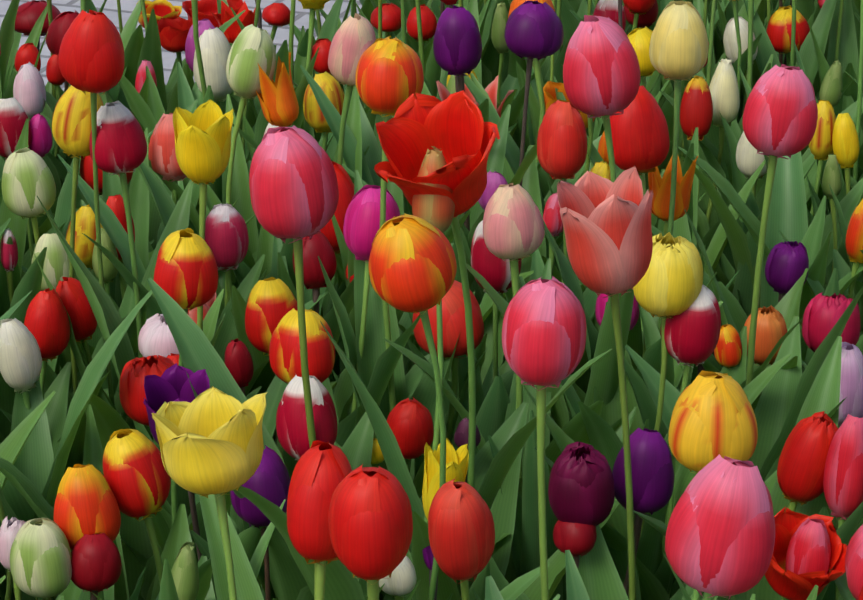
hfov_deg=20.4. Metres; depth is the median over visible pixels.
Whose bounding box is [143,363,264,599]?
tulip
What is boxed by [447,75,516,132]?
tulip
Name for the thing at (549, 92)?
tulip
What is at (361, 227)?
tulip
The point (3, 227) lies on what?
tulip
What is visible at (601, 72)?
tulip
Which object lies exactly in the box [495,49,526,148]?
tulip
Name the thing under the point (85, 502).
tulip
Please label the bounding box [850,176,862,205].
tulip
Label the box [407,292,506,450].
tulip
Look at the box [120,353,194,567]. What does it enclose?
tulip
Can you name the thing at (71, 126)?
tulip
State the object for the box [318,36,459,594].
tulip
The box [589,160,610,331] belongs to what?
tulip
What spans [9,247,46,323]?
tulip
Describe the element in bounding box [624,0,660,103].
tulip
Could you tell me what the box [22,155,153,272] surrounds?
tulip
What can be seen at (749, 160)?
tulip
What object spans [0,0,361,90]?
ground
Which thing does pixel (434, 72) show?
tulip
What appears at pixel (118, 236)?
tulip
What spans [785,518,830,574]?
tulip
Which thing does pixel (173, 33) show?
tulip
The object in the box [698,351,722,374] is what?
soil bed
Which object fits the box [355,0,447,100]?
tulip
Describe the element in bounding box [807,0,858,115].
tulip
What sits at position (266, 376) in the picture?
tulip
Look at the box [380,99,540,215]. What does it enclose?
tulip
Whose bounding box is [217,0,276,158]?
tulip
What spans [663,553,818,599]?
tulip
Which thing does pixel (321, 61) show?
tulip
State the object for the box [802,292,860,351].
tulip
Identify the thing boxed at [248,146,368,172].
tulip
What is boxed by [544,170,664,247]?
tulip
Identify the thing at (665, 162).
tulip
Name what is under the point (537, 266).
tulip
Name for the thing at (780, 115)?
tulip
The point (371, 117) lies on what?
tulip
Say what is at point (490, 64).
tulip
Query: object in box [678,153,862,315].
tulip
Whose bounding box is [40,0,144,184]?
tulip
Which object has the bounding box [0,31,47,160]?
tulip
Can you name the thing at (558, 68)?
tulip
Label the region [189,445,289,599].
tulip
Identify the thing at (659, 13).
tulip
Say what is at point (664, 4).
tulip
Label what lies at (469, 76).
tulip
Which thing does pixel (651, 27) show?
tulip
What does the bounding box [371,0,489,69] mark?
tulip
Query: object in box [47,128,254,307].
tulip
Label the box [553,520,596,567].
tulip
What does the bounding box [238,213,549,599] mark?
tulip
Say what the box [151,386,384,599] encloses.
tulip
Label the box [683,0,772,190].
tulip
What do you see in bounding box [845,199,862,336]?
tulip
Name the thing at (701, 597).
tulip
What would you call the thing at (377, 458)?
tulip
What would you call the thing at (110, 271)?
tulip
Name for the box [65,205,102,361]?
tulip
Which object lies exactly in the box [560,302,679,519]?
tulip
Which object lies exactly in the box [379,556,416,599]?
tulip
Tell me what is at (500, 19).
tulip
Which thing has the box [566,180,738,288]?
tulip
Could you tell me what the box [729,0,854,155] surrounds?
tulip
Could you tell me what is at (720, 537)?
tulip
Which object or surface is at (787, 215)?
tulip
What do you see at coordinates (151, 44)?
tulip
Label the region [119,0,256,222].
tulip
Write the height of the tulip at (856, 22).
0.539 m
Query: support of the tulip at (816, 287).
on the soil bed
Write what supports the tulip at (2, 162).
on the soil bed
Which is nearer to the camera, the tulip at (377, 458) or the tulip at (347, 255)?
the tulip at (377, 458)
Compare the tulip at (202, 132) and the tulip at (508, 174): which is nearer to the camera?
the tulip at (202, 132)
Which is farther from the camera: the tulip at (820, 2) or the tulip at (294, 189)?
the tulip at (820, 2)
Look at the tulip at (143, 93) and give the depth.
3.16 m
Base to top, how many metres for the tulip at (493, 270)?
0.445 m
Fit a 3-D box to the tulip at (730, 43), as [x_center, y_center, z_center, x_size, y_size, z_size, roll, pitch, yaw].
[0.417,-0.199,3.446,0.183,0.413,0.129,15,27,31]
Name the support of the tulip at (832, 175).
on the soil bed
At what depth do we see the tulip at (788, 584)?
2.03 m
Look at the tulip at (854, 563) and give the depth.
1.70 m
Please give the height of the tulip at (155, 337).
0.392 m
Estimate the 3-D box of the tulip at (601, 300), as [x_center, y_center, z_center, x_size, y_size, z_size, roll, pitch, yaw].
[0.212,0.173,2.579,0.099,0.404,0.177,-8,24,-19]
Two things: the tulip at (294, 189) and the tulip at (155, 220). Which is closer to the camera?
the tulip at (294, 189)
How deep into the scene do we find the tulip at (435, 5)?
3.84 m
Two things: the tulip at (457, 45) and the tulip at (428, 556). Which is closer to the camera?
the tulip at (428, 556)
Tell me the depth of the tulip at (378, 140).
3.20 m
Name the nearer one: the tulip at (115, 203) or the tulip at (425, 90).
the tulip at (115, 203)
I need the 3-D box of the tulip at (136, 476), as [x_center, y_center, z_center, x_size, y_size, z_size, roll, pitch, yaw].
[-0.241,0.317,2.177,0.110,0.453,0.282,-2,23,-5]
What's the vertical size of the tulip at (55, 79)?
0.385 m
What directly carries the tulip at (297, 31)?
on the soil bed
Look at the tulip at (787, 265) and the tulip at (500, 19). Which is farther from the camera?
the tulip at (500, 19)
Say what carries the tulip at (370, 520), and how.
on the soil bed
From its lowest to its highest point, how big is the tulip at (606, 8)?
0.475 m
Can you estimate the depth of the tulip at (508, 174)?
3.04 m
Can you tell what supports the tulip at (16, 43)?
on the soil bed
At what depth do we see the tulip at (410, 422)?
2.25 m
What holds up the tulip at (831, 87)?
on the soil bed
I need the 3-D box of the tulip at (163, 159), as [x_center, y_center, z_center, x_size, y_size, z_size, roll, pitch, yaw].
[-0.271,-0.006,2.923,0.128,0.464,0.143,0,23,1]
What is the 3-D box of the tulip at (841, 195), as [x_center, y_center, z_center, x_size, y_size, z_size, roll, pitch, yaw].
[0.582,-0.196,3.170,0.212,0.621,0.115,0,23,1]
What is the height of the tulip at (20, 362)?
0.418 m
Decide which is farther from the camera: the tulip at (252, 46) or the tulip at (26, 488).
the tulip at (252, 46)
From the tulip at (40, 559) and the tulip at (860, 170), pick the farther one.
the tulip at (860, 170)
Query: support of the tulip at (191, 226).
on the soil bed
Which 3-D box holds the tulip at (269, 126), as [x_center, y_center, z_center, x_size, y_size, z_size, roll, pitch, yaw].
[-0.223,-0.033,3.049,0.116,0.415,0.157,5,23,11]
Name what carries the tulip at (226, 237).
on the soil bed
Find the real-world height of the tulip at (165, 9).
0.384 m
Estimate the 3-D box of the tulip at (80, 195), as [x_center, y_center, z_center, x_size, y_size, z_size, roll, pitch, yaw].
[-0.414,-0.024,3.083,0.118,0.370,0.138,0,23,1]
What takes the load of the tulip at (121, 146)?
on the soil bed
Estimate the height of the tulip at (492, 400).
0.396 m
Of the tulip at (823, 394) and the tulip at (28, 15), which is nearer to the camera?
the tulip at (823, 394)
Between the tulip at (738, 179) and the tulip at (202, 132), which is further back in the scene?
the tulip at (738, 179)
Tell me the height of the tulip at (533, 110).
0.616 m
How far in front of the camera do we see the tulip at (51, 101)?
3.21 m
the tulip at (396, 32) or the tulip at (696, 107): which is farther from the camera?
the tulip at (396, 32)
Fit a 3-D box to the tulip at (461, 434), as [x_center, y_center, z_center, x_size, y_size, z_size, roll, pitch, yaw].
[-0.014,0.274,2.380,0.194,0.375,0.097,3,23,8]
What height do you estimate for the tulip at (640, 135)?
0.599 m
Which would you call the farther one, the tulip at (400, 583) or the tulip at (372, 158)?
the tulip at (372, 158)
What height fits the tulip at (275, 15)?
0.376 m
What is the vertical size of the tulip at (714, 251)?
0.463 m
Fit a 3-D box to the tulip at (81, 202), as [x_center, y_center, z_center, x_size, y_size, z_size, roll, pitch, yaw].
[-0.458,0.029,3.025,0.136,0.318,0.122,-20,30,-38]
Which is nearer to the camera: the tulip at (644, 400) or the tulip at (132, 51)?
the tulip at (644, 400)
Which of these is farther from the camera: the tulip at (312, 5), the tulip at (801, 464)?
the tulip at (312, 5)
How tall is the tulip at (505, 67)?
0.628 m
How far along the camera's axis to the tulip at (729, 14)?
3.60 m
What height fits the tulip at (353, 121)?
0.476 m
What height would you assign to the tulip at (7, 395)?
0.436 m
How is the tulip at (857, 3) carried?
on the soil bed
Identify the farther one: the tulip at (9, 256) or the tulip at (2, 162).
the tulip at (2, 162)
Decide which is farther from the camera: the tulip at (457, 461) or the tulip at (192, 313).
the tulip at (192, 313)
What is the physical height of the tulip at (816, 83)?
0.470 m
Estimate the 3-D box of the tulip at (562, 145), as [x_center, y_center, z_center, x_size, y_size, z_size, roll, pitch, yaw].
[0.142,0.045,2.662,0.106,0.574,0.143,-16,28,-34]
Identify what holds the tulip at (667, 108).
on the soil bed
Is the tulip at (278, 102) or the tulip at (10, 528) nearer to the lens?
the tulip at (10, 528)
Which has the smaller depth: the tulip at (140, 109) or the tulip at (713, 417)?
the tulip at (713, 417)
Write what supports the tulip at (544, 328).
on the soil bed
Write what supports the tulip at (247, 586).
on the soil bed
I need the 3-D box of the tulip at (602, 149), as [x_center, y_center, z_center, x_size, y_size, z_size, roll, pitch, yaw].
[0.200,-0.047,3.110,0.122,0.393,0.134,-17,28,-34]
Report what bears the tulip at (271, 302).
on the soil bed
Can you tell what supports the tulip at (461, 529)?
on the soil bed
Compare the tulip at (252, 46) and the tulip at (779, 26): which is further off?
the tulip at (779, 26)
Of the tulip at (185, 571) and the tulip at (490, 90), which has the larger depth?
the tulip at (490, 90)
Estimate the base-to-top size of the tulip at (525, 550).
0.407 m
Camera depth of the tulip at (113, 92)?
3.35 m
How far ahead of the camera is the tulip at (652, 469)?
2.13 m
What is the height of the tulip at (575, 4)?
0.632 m
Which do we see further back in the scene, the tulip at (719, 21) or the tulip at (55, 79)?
the tulip at (719, 21)
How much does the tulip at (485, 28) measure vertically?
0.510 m
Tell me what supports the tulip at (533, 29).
on the soil bed
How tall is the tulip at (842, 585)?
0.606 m
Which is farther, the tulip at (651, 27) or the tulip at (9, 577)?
the tulip at (651, 27)
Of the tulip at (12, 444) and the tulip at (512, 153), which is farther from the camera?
the tulip at (512, 153)
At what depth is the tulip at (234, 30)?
3.49 m
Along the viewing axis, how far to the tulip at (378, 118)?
3.25 m
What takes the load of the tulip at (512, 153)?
on the soil bed
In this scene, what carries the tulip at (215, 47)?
on the soil bed
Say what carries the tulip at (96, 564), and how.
on the soil bed
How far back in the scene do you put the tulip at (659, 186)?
2.59 m
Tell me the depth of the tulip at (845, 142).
3.01 m
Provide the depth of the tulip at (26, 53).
3.34 m
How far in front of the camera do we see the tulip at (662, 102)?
3.69 m
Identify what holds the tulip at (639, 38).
on the soil bed
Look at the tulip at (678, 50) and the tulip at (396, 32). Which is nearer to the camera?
the tulip at (678, 50)
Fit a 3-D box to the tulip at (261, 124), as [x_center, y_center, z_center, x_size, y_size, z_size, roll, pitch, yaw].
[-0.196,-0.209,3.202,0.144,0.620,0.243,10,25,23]
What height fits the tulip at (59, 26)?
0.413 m
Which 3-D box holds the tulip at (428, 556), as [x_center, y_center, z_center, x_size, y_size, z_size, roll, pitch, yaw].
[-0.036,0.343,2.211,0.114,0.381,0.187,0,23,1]
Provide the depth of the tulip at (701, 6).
3.47 m
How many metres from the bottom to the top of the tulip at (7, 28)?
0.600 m
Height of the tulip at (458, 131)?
0.725 m
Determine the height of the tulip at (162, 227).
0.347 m
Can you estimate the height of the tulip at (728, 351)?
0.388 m
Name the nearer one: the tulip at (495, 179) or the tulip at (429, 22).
the tulip at (495, 179)
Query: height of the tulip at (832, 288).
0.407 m
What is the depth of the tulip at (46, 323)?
2.46 m
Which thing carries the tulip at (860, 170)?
on the soil bed
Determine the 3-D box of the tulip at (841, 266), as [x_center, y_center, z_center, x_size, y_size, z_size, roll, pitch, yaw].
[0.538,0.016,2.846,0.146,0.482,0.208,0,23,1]
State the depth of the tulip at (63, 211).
2.93 m
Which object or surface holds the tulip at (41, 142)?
on the soil bed
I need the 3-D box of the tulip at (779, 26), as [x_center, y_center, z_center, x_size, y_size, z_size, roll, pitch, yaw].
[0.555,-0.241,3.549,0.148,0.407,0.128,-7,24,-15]
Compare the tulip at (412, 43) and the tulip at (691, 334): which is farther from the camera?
the tulip at (412, 43)
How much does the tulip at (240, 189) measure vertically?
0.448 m
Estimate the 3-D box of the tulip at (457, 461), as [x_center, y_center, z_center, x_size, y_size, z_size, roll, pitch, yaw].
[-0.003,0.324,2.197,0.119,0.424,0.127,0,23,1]
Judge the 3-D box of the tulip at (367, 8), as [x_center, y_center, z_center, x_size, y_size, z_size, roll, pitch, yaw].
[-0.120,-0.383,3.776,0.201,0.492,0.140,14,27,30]
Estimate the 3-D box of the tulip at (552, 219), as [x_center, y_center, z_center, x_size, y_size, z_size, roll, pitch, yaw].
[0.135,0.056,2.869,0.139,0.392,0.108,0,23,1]
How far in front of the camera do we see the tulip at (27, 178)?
2.65 m
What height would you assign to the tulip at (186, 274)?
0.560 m
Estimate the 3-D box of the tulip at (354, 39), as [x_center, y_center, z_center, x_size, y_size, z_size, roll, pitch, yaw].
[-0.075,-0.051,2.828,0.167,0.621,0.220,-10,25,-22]
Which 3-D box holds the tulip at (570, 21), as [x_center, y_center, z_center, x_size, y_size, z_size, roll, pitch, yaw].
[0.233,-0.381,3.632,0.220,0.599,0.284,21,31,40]
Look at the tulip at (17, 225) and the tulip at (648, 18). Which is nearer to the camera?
the tulip at (17, 225)
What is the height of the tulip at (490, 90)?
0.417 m
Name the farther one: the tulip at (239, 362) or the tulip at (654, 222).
the tulip at (654, 222)
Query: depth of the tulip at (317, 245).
2.64 m
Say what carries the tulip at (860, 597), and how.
on the soil bed
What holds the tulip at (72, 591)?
on the soil bed
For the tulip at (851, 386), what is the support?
on the soil bed
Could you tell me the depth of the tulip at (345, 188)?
2.72 m
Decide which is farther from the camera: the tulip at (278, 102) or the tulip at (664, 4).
the tulip at (664, 4)
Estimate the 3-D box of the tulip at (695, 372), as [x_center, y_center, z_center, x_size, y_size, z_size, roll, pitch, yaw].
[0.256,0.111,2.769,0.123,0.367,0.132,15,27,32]
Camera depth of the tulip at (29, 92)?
3.18 m
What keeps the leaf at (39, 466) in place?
on the soil bed
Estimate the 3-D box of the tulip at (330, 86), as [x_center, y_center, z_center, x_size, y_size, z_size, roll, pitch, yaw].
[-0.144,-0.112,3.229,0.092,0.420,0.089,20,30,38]
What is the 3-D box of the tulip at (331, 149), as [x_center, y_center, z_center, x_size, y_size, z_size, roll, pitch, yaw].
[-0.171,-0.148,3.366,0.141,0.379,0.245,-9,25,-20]
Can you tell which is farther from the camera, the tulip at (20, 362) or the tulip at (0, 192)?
the tulip at (0, 192)
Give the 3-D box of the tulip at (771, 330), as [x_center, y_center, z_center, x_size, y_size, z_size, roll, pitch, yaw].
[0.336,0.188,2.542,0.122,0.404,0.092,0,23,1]
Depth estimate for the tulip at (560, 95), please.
3.16 m
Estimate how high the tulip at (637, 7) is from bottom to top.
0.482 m
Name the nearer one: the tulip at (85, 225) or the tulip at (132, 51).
the tulip at (85, 225)
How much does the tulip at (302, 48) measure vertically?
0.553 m
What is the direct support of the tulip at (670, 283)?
on the soil bed
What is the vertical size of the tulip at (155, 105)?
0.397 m
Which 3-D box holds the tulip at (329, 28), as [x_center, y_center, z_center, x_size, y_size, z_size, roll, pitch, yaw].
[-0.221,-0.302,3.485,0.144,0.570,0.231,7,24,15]
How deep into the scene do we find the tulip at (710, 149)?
3.19 m
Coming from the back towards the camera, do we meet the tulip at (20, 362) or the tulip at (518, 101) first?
the tulip at (518, 101)
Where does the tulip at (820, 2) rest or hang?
on the soil bed
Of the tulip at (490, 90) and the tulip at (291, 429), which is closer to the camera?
the tulip at (291, 429)
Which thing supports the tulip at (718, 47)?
on the soil bed
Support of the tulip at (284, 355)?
on the soil bed
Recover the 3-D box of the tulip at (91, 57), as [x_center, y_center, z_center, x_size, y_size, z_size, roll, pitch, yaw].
[-0.315,0.042,2.500,0.185,0.706,0.141,-5,24,-12]
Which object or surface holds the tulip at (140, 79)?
on the soil bed
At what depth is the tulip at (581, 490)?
2.08 m
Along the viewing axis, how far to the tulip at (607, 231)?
1.91 m
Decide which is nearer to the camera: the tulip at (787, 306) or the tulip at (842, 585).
the tulip at (842, 585)
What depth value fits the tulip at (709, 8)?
3.76 m
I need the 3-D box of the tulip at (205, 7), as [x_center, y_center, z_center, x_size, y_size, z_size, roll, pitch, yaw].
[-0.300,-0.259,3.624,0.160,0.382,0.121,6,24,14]
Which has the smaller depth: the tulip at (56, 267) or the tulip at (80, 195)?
the tulip at (56, 267)
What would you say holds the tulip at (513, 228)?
on the soil bed
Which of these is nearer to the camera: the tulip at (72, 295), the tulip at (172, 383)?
the tulip at (172, 383)
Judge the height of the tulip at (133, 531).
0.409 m
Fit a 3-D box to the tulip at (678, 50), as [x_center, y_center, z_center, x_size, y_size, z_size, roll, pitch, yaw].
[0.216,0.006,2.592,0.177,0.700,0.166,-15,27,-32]
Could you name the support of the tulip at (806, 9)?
on the soil bed
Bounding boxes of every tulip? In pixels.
[0,0,46,98]
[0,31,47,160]
[0,45,28,317]
[0,97,80,226]
[0,156,80,253]
[0,178,1,206]
[0,218,10,237]
[0,229,80,392]
[0,288,109,473]
[0,290,31,319]
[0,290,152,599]
[0,318,70,599]
[0,356,57,443]
[0,391,55,490]
[0,404,192,599]
[0,496,11,599]
[0,516,24,599]
[1,147,94,390]
[3,0,59,95]
[5,30,21,85]
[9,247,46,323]
[10,518,71,599]
[12,0,165,191]
[13,62,61,198]
[15,43,66,160]
[21,145,81,279]
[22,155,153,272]
[29,113,82,236]
[32,9,224,429]
[32,233,75,375]
[37,99,233,452]
[38,464,171,599]
[39,85,146,417]
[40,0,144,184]
[41,0,106,185]
[46,9,78,95]
[46,53,65,163]
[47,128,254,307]
[52,156,80,233]
[55,277,126,421]
[57,154,327,395]
[58,580,81,599]
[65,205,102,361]
[67,129,153,243]
[71,227,118,393]
[71,533,145,599]
[78,100,192,428]
[78,200,85,206]
[87,0,186,95]
[93,429,211,599]
[99,99,199,249]
[106,194,134,310]
[107,64,194,113]
[109,66,202,122]
[116,293,260,398]
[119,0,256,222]
[119,355,173,599]
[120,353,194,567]
[131,54,152,131]
[135,60,156,151]
[136,0,181,80]
[137,0,245,112]
[138,24,275,318]
[138,313,178,356]
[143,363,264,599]
[147,125,376,599]
[148,94,260,285]
[148,113,260,262]
[148,179,183,251]
[151,228,287,563]
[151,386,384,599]
[158,17,192,85]
[159,499,285,599]
[163,184,197,234]
[171,540,215,599]
[182,0,243,27]
[185,19,214,70]
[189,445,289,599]
[193,27,255,162]
[195,308,334,534]
[199,494,420,599]
[205,203,266,393]
[206,52,345,317]
[206,184,295,289]
[210,0,255,43]
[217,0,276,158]
[225,338,253,396]
[230,236,353,441]
[231,0,342,141]
[232,85,361,342]
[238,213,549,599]
[241,0,333,222]
[245,277,353,459]
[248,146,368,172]
[249,0,329,138]
[253,96,369,160]
[262,3,289,40]
[263,123,283,242]
[276,375,336,460]
[282,185,420,480]
[287,440,351,599]
[288,0,429,106]
[293,232,336,394]
[294,0,351,75]
[300,65,409,214]
[303,72,344,151]
[311,38,359,138]
[314,0,384,38]
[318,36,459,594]
[319,0,433,131]
[320,90,611,597]
[320,161,353,385]
[328,13,470,322]
[328,464,560,599]
[331,215,453,402]
[332,264,431,414]
[342,5,579,304]
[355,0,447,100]
[359,0,401,40]
[365,438,489,599]
[370,3,400,37]
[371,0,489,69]
[371,438,383,592]
[374,114,403,193]
[376,133,381,152]
[379,397,433,599]
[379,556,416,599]
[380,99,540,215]
[383,546,452,599]
[384,183,629,583]
[385,0,445,43]
[391,4,436,44]
[398,271,533,370]
[399,0,496,60]
[403,0,501,214]
[406,146,619,599]
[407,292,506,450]
[409,280,487,443]
[415,0,466,97]
[424,0,546,134]
[428,478,494,599]
[435,0,511,89]
[436,75,513,116]
[446,70,477,83]
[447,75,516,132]
[454,417,509,543]
[456,0,508,81]
[458,354,576,455]
[460,0,585,297]
[464,73,624,281]
[466,15,722,442]
[470,0,601,246]
[471,220,520,396]
[472,441,614,599]
[478,171,507,209]
[485,276,586,599]
[488,407,636,599]
[491,1,519,137]
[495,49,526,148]
[499,100,597,392]
[502,192,582,363]
[505,249,598,378]
[508,0,623,86]
[512,50,559,151]
[522,1,716,370]
[523,0,630,199]
[523,232,790,599]
[524,80,594,196]
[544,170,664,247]
[548,132,608,194]
[553,76,565,100]
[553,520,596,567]
[555,0,594,51]
[557,167,702,599]
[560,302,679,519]
[561,0,659,92]
[564,85,700,416]
[565,370,757,599]
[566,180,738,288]
[568,0,640,32]
[570,0,729,90]
[583,284,697,382]
[586,0,665,107]
[587,127,765,273]
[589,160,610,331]
[593,0,625,29]
[595,294,638,330]
[597,0,684,218]
[601,284,776,599]
[612,428,686,599]
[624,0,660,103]
[624,303,801,583]
[625,64,862,481]
[627,26,704,200]
[633,336,862,599]
[646,0,660,26]
[647,0,761,103]
[648,156,697,390]
[649,0,724,53]
[651,151,862,325]
[657,42,708,220]
[658,76,742,239]
[660,0,862,217]
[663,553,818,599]
[665,454,774,599]
[676,0,721,34]
[678,65,862,297]
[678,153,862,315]
[681,324,762,410]
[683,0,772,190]
[683,58,739,279]
[684,209,808,411]
[690,592,717,599]
[697,131,766,292]
[707,0,825,94]
[710,0,766,43]
[713,0,775,61]
[717,111,816,269]
[717,241,808,367]
[723,0,789,120]
[723,16,757,101]
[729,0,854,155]
[743,0,836,85]
[743,60,844,224]
[744,305,786,365]
[755,5,819,101]
[765,506,846,599]
[772,0,820,21]
[777,411,862,599]
[779,230,824,296]
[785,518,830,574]
[794,0,862,214]
[799,268,862,373]
[801,359,839,428]
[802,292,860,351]
[806,113,860,266]
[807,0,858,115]
[807,100,842,285]
[816,0,859,60]
[818,0,830,27]
[822,154,841,289]
[823,414,862,599]
[828,183,862,332]
[829,342,862,529]
[829,566,855,599]
[842,91,862,189]
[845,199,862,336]
[845,524,862,599]
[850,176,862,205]
[853,0,860,12]
[858,164,862,175]
[858,586,862,599]
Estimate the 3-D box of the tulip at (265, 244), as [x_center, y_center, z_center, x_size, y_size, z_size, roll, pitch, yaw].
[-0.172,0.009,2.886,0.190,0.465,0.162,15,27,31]
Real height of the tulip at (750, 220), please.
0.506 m
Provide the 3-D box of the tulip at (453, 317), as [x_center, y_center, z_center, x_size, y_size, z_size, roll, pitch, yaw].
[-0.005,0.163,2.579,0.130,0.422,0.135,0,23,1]
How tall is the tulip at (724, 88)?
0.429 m
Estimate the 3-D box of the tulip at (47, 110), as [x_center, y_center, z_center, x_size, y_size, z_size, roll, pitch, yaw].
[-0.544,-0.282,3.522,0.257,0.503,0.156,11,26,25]
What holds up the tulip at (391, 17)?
on the soil bed
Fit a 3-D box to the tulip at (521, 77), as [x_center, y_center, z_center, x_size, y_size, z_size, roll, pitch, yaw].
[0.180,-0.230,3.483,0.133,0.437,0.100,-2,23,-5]
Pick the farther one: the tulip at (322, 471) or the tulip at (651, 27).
the tulip at (651, 27)
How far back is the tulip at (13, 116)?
3.02 m
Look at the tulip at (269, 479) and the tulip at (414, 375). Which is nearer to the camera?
the tulip at (269, 479)
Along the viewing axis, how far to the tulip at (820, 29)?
3.44 m
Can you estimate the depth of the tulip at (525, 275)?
2.77 m
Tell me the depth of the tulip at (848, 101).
3.34 m
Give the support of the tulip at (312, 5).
on the soil bed
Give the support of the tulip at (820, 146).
on the soil bed
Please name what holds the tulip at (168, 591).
on the soil bed
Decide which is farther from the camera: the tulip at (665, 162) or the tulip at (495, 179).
the tulip at (665, 162)
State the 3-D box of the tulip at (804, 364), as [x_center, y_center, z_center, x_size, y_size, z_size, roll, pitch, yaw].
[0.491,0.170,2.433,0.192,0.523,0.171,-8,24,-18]
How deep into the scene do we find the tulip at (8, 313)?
2.49 m
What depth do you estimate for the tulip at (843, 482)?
2.14 m
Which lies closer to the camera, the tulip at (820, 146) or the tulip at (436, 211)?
the tulip at (436, 211)
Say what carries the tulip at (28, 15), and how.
on the soil bed
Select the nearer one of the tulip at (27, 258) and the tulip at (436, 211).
the tulip at (436, 211)
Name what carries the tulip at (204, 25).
on the soil bed
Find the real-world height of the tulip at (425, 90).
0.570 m

